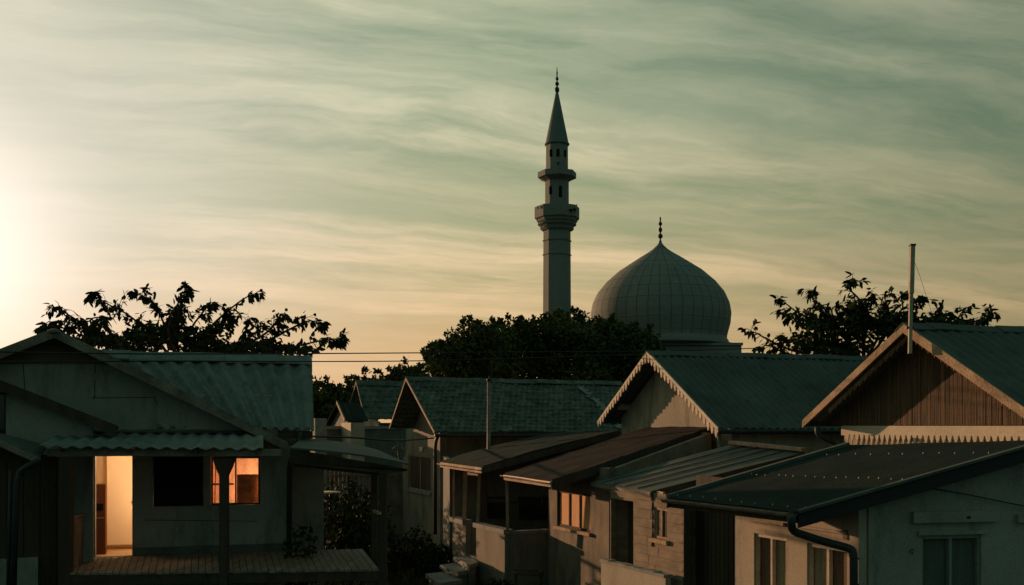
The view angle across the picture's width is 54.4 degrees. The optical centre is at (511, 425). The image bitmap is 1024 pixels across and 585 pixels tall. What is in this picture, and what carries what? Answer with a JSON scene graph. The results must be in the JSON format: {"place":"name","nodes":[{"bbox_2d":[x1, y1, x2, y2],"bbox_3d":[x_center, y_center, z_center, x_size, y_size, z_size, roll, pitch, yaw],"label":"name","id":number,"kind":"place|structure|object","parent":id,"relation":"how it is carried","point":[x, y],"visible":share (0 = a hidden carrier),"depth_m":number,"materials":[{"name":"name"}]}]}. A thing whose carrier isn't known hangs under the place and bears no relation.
{"place":"outdoors","nodes":[
{"label":"outdoors","id":0,"kind":"place"},
{"bbox_2d":[0,354,642,362],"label":"power line","id":1,"kind":"object","parent":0,"point":[313,361],"visible":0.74,"depth_m":21.83,"materials":[{"name":"black metal"}]},
{"bbox_2d":[327,401,367,425],"bbox_3d":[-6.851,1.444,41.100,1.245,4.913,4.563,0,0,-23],"label":"distant gabled house","id":2,"kind":"structure","parent":0,"point":[343,412],"depth_m":40.27,"materials":[{"name":"grey wood"}]},
{"bbox_2d":[0,348,752,354],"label":"power line","id":3,"kind":"object","parent":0,"point":[333,353],"visible":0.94,"depth_m":21.36,"materials":[{"name":"black metal"}]},
{"bbox_2d":[350,380,413,449],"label":"tiled house","id":4,"kind":"structure","parent":0,"point":[377,400],"depth_m":43.74,"materials":[{"name":"tile"}]},
{"bbox_2d":[327,529,439,584],"bbox_3d":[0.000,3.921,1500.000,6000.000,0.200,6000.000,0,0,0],"label":"ground","id":5,"kind":"structure","parent":0,"point":[400,537],"depth_m":31.46,"materials":[{"name":"brown soil"}]},
{"bbox_2d":[0,380,118,584],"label":"lean to shed","id":6,"kind":"object","parent":5,"relation":"on","point":[30,422],"visible":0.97,"depth_m":17.84,"materials":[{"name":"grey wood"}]},
{"bbox_2d":[0,392,5,433],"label":"window","id":7,"kind":"structure","parent":6,"relation":"in","point":[2,395],"depth_m":18.58,"materials":[{"name":"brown wood"}]},
{"bbox_2d":[0,328,289,584],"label":"veranda house","id":8,"kind":"structure","parent":5,"relation":"on","point":[161,505],"depth_m":19.98,"materials":[{"name":"grey wood"}]},
{"bbox_2d":[96,483,106,554],"bbox_3d":[-8.324,1.875,20.088,0.257,1.407,0.302,0,0,-16],"label":"cabinet","id":9,"kind":"object","parent":8,"relation":"on","point":[101,518],"visible":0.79,"depth_m":19.98,"materials":[{"name":"brown wood"}]},
{"bbox_2d":[107,456,131,544],"bbox_3d":[-8.072,1.401,20.828,0.744,2.158,0.040,0,0,-16],"label":"inner door","id":10,"kind":"structure","parent":8,"relation":"in","point":[119,468],"depth_m":20.77,"materials":[{"name":"paint"}]},
{"bbox_2d":[37,430,262,453],"bbox_3d":[-6.607,0.286,18.530,3.837,0.422,2.979,0,0,-14],"label":"corrugated awning","id":11,"kind":"object","parent":8,"relation":"attached to","point":[206,440],"visible":0.91,"depth_m":18.48,"materials":[{"name":"metal"}]},
{"bbox_2d":[153,456,202,506],"bbox_3d":[-6.728,1.119,20.088,0.952,0.997,0.050,0,0,-16],"label":"window","id":12,"kind":"structure","parent":8,"relation":"in","point":[177,481],"depth_m":20.08,"materials":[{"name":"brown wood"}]},
{"bbox_2d":[211,456,259,504],"bbox_3d":[-5.659,1.120,20.397,0.966,0.980,0.054,0,0,-16],"label":"window","id":13,"kind":"structure","parent":8,"relation":"in","point":[258,457],"depth_m":20.38,"materials":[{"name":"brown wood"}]},
{"bbox_2d":[47,449,281,584],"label":"veranda porch","id":14,"kind":"object","parent":5,"relation":"on","point":[71,531],"visible":1,"depth_m":17.58,"materials":[{"name":"brown wood"}]},
{"bbox_2d":[32,281,349,357],"bbox_3d":[-8.210,0.138,24.872,8.244,7.542,2.415,0,0,0],"label":"broadleaf tree","id":15,"kind":"object","parent":5,"relation":"on","point":[147,336],"visible":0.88,"depth_m":24.72,"materials":[{"name":"green plant"}]},
{"bbox_2d":[99,349,313,547],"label":"corrugated roof house","id":16,"kind":"structure","parent":5,"relation":"on","point":[278,396],"depth_m":21.43,"materials":[{"name":"grey paint"}]},
{"bbox_2d":[313,436,433,440],"bbox_3d":[-3.166,0.296,25.271,0.664,0.192,9.001,0,0,15],"label":"power line","id":17,"kind":"object","parent":16,"relation":"attached to","point":[369,438],"visible":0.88,"depth_m":23.71,"materials":[{"name":"black metal"}]},
{"bbox_2d":[70,549,379,584],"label":"veranda deck","id":18,"kind":"structure","parent":5,"relation":"on","point":[340,564],"depth_m":17.98,"materials":[{"name":"brown wood"}]},
{"bbox_2d":[281,520,319,584],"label":"shrub","id":19,"kind":"object","parent":5,"relation":"on","point":[307,551],"visible":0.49,"depth_m":19.57,"materials":[{"name":"green plant"}]},
{"bbox_2d":[310,418,326,516],"bbox_3d":[-6.652,1.823,33.621,0.402,4.154,1.200,0,0,-30],"label":"water tank","id":20,"kind":"object","parent":5,"relation":"on","point":[320,426],"visible":0.25,"depth_m":33.13,"materials":[{"name":"concrete"}]},
{"bbox_2d":[324,491,340,508],"bbox_3d":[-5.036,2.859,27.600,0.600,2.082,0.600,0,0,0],"label":"round table","id":21,"kind":"object","parent":5,"relation":"on","point":[328,492],"visible":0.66,"depth_m":27.57,"materials":[{"name":"beige paint"}]},
{"bbox_2d":[312,374,356,419],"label":"leafy tree","id":22,"kind":"object","parent":5,"relation":"on","point":[327,396],"visible":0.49,"depth_m":46.74,"materials":[{"name":"green plant"}]},
{"bbox_2d":[324,493,369,549],"bbox_3d":[-4.568,2.827,25.966,1.905,2.158,1.945,0,0,0],"label":"shrub","id":23,"kind":"object","parent":5,"relation":"on","point":[328,505],"visible":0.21,"depth_m":25.71,"materials":[{"name":"green plant"}]},
{"bbox_2d":[290,439,407,584],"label":"side porch","id":24,"kind":"object","parent":5,"relation":"on","point":[309,468],"visible":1,"depth_m":19.34,"materials":[{"name":"metal"}]},
{"bbox_2d":[324,477,378,539],"bbox_3d":[-4.980,2.707,29.986,2.378,2.399,2.302,0,0,0],"label":"shrub","id":25,"kind":"object","parent":5,"relation":"on","point":[350,490],"visible":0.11,"depth_m":29.85,"materials":[{"name":"green plant"}]},
{"bbox_2d":[341,423,364,503],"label":"pillar","id":26,"kind":"structure","parent":5,"relation":"on","point":[353,429],"depth_m":36.03,"materials":[{"name":"beige paint"}]},
{"bbox_2d":[324,492,396,570],"bbox_3d":[-3.866,2.771,25.008,2.063,2.271,1.904,0,0,0],"label":"shrub","id":27,"kind":"object","parent":5,"relation":"on","point":[355,531],"visible":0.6,"depth_m":24.75,"materials":[{"name":"green plant"}]},
{"bbox_2d":[327,471,402,534],"bbox_3d":[-5.298,2.733,35.510,2.980,2.334,0.070,0,0,-20],"label":"plank fence","id":28,"kind":"object","parent":5,"relation":"on","point":[395,490],"visible":0.2,"depth_m":35.84,"materials":[{"name":"grey wood"}]},
{"bbox_2d":[327,426,405,496],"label":"courtyard wall","id":29,"kind":"structure","parent":5,"relation":"on","point":[381,432],"depth_m":39.86,"materials":[{"name":"paint"}]},
{"bbox_2d":[343,356,427,381],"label":"leafy tree","id":30,"kind":"object","parent":5,"relation":"on","point":[399,372],"visible":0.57,"depth_m":61.47,"materials":[{"name":"green plant"}]},
{"bbox_2d":[370,535,419,574],"bbox_3d":[-3.042,3.388,26.005,1.350,1.081,1.348,0,0,0],"label":"shrub","id":31,"kind":"object","parent":5,"relation":"on","point":[395,560],"visible":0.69,"depth_m":25.81,"materials":[{"name":"green plant"}]},
{"bbox_2d":[402,524,434,554],"bbox_3d":[-2.677,3.347,28.380,0.971,1.120,1.028,0,0,0],"label":"shrub","id":32,"kind":"object","parent":5,"relation":"on","point":[419,540],"visible":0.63,"depth_m":28.35,"materials":[{"name":"green plant"}]},
{"bbox_2d":[402,540,452,572],"bbox_3d":[-2.082,3.459,26.233,1.866,0.937,1.898,0,0,0],"label":"shrub","id":33,"kind":"object","parent":5,"relation":"on","point":[443,554],"visible":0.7,"depth_m":25.89,"materials":[{"name":"green plant"}]},
{"bbox_2d":[425,556,477,584],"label":"porch steps","id":34,"kind":"structure","parent":5,"relation":"on","point":[461,570],"depth_m":23.55,"materials":[{"name":"concrete"}]},
{"bbox_2d":[418,312,532,378],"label":"leafy tree","id":35,"kind":"object","parent":5,"relation":"on","point":[477,335],"visible":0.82,"depth_m":53.37,"materials":[{"name":"green plant"}]},
{"bbox_2d":[486,378,491,448],"bbox_3d":[-0.615,1.315,26.500,0.151,5.170,0.133,0,0,0],"label":"iron pole","id":36,"kind":"object","parent":5,"relation":"on","point":[488,380],"visible":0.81,"depth_m":26.46,"materials":[{"name":"metal"}]},
{"bbox_2d":[478,577,513,584],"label":"shrub","id":37,"kind":"object","parent":5,"relation":"on","point":[498,583],"visible":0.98,"depth_m":21.66,"materials":[{"name":"green plant"}]},
{"bbox_2d":[389,376,622,548],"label":"tiled house","id":38,"kind":"structure","parent":5,"relation":"on","point":[449,415],"depth_m":32.25,"materials":[{"name":"tile"}]},
{"bbox_2d":[393,444,405,459],"bbox_3d":[-3.435,0.844,30.548,0.297,0.595,1.937,0,0,0],"label":"wire bracket","id":39,"kind":"object","parent":38,"relation":"attached to","point":[399,450],"visible":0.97,"depth_m":30.98,"materials":[{"name":"metal"}]},
{"bbox_2d":[406,455,430,494],"bbox_3d":[-3.111,1.622,33.472,0.160,1.254,2.602,0,0,-23],"label":"window","id":40,"kind":"structure","parent":38,"relation":"in","point":[419,466],"depth_m":33.46,"materials":[{"name":"grey wood"}]},
{"bbox_2d":[513,569,543,584],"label":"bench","id":41,"kind":"object","parent":5,"relation":"on","point":[531,572],"visible":1,"depth_m":21.19,"materials":[{"name":"brown wood"}]},
{"bbox_2d":[437,430,620,584],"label":"porch house","id":42,"kind":"structure","parent":5,"relation":"on","point":[474,513],"depth_m":24.85,"materials":[{"name":"beige concrete"}]},
{"bbox_2d":[488,498,505,516],"bbox_3d":[-0.384,2.152,26.320,0.498,0.567,0.054,0,0,8],"label":"window","id":43,"kind":"structure","parent":42,"relation":"in","point":[489,503],"depth_m":26.32,"materials":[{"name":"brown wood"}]},
{"bbox_2d":[520,498,546,518],"bbox_3d":[0.571,2.164,26.184,0.737,0.606,0.054,0,0,8],"label":"window","id":44,"kind":"structure","parent":42,"relation":"in","point":[521,499],"depth_m":26.18,"materials":[{"name":"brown wood"}]},
{"bbox_2d":[499,305,608,379],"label":"leafy tree","id":45,"kind":"object","parent":5,"relation":"on","point":[554,331],"visible":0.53,"depth_m":55.21,"materials":[{"name":"green plant"}]},
{"bbox_2d":[535,71,578,379],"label":"minaret","id":46,"kind":"object","parent":5,"relation":"on","point":[556,219],"visible":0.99,"depth_m":83.11,"materials":[{"name":"stone"}]},
{"bbox_2d":[556,148,559,156],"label":"window","id":47,"kind":"structure","parent":46,"relation":"in","point":[557,150],"depth_m":83.07,"materials":[{"name":"black"}]},
{"bbox_2d":[559,185,561,196],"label":"window","id":48,"kind":"structure","parent":46,"relation":"in","point":[560,187],"depth_m":83.05,"materials":[{"name":"black"}]},
{"bbox_2d":[500,426,711,584],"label":"brown roofed house","id":49,"kind":"structure","parent":5,"relation":"on","point":[578,526],"depth_m":21.03,"materials":[{"name":"brown metal"}]},
{"bbox_2d":[553,490,591,536],"bbox_3d":[1.310,1.843,21.265,0.150,0.857,1.725,0,0,-23],"label":"window","id":50,"kind":"structure","parent":49,"relation":"in","point":[573,507],"depth_m":21.31,"materials":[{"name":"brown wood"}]},
{"bbox_2d":[557,312,665,383],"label":"leafy tree","id":51,"kind":"object","parent":5,"relation":"on","point":[610,334],"visible":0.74,"depth_m":52.70,"materials":[{"name":"green plant"}]},
{"bbox_2d":[600,558,672,584],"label":"parapet wall","id":52,"kind":"structure","parent":5,"relation":"on","point":[614,572],"depth_m":17.22,"materials":[{"name":"beige paint"}]},
{"bbox_2d":[660,440,1023,584],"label":"plastered house","id":53,"kind":"structure","parent":5,"relation":"on","point":[846,513],"depth_m":13.36,"materials":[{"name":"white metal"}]},
{"bbox_2d":[696,475,734,584],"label":"plank door","id":54,"kind":"structure","parent":53,"relation":"in","point":[715,532],"depth_m":15.88,"materials":[{"name":"brown wood"}]},
{"bbox_2d":[756,533,786,584],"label":"window","id":55,"kind":"structure","parent":53,"relation":"in","point":[773,548],"depth_m":14.64,"materials":[{"name":"paint"}]},
{"bbox_2d":[809,543,846,584],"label":"window","id":56,"kind":"structure","parent":53,"relation":"in","point":[827,565],"depth_m":13.59,"materials":[{"name":"paint"}]},
{"bbox_2d":[922,534,978,584],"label":"window","id":57,"kind":"structure","parent":53,"relation":"in","point":[946,559],"depth_m":13.30,"materials":[{"name":"glass"}]},
{"bbox_2d":[935,488,1023,505],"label":"wall cable","id":58,"kind":"object","parent":53,"relation":"attached to","point":[979,497],"depth_m":13.22,"materials":[{"name":"black metal"}]},
{"bbox_2d":[737,271,1000,355],"bbox_3d":[9.740,-0.059,27.129,7.476,7.937,3.060,0,0,0],"label":"broadleaf tree","id":59,"kind":"object","parent":5,"relation":"on","point":[858,321],"visible":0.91,"depth_m":26.54,"materials":[{"name":"green plant"}]},
{"bbox_2d":[802,322,1023,445],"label":"boarded gable house","id":60,"kind":"structure","parent":5,"relation":"on","point":[945,382],"depth_m":16.58,"materials":[{"name":"wood"}]},
{"bbox_2d":[904,244,915,353],"bbox_3d":[6.473,-2.061,16.183,0.131,1.775,0.155,0,0,0],"label":"roof pole","id":61,"kind":"object","parent":60,"relation":"attached to","point":[910,326],"visible":1,"depth_m":16.13,"materials":[{"name":"metal"}]},
{"bbox_2d":[324,545,547,584],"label":"grass","id":62,"kind":"structure","parent":0,"point":[410,572],"depth_m":24.98,"materials":[{"name":"green plant"}]},
{"bbox_2d":[0,0,1023,422],"label":"sky","id":63,"kind":"structure","parent":0,"point":[371,168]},
{"bbox_2d":[591,217,742,381],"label":"domed mosque","id":64,"kind":"structure","parent":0,"point":[679,302],"depth_m":86.96,"materials":[{"name":"white metal"}]},
{"bbox_2d":[591,441,807,584],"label":"board clad house","id":65,"kind":"structure","parent":0,"point":[649,529],"depth_m":17.84,"materials":[{"name":"metal"}]},
{"bbox_2d":[628,501,632,563],"bbox_3d":[2.355,2.176,18.349,0.040,1.649,0.877,0,0,-21],"label":"door","id":66,"kind":"structure","parent":65,"relation":"in","point":[630,503],"depth_m":18.64,"materials":[{"name":"brown wood"}]},
{"bbox_2d":[649,507,668,544],"bbox_3d":[2.526,1.694,16.899,0.140,0.592,0.587,0,0,-21],"label":"window","id":67,"kind":"structure","parent":65,"relation":"in","point":[661,515],"depth_m":16.91,"materials":[{"name":"white wood"}]},
{"bbox_2d":[597,351,868,453],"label":"gabled house","id":68,"kind":"structure","parent":0,"point":[764,398],"depth_m":22.79,"materials":[{"name":"metal"}]}
]}

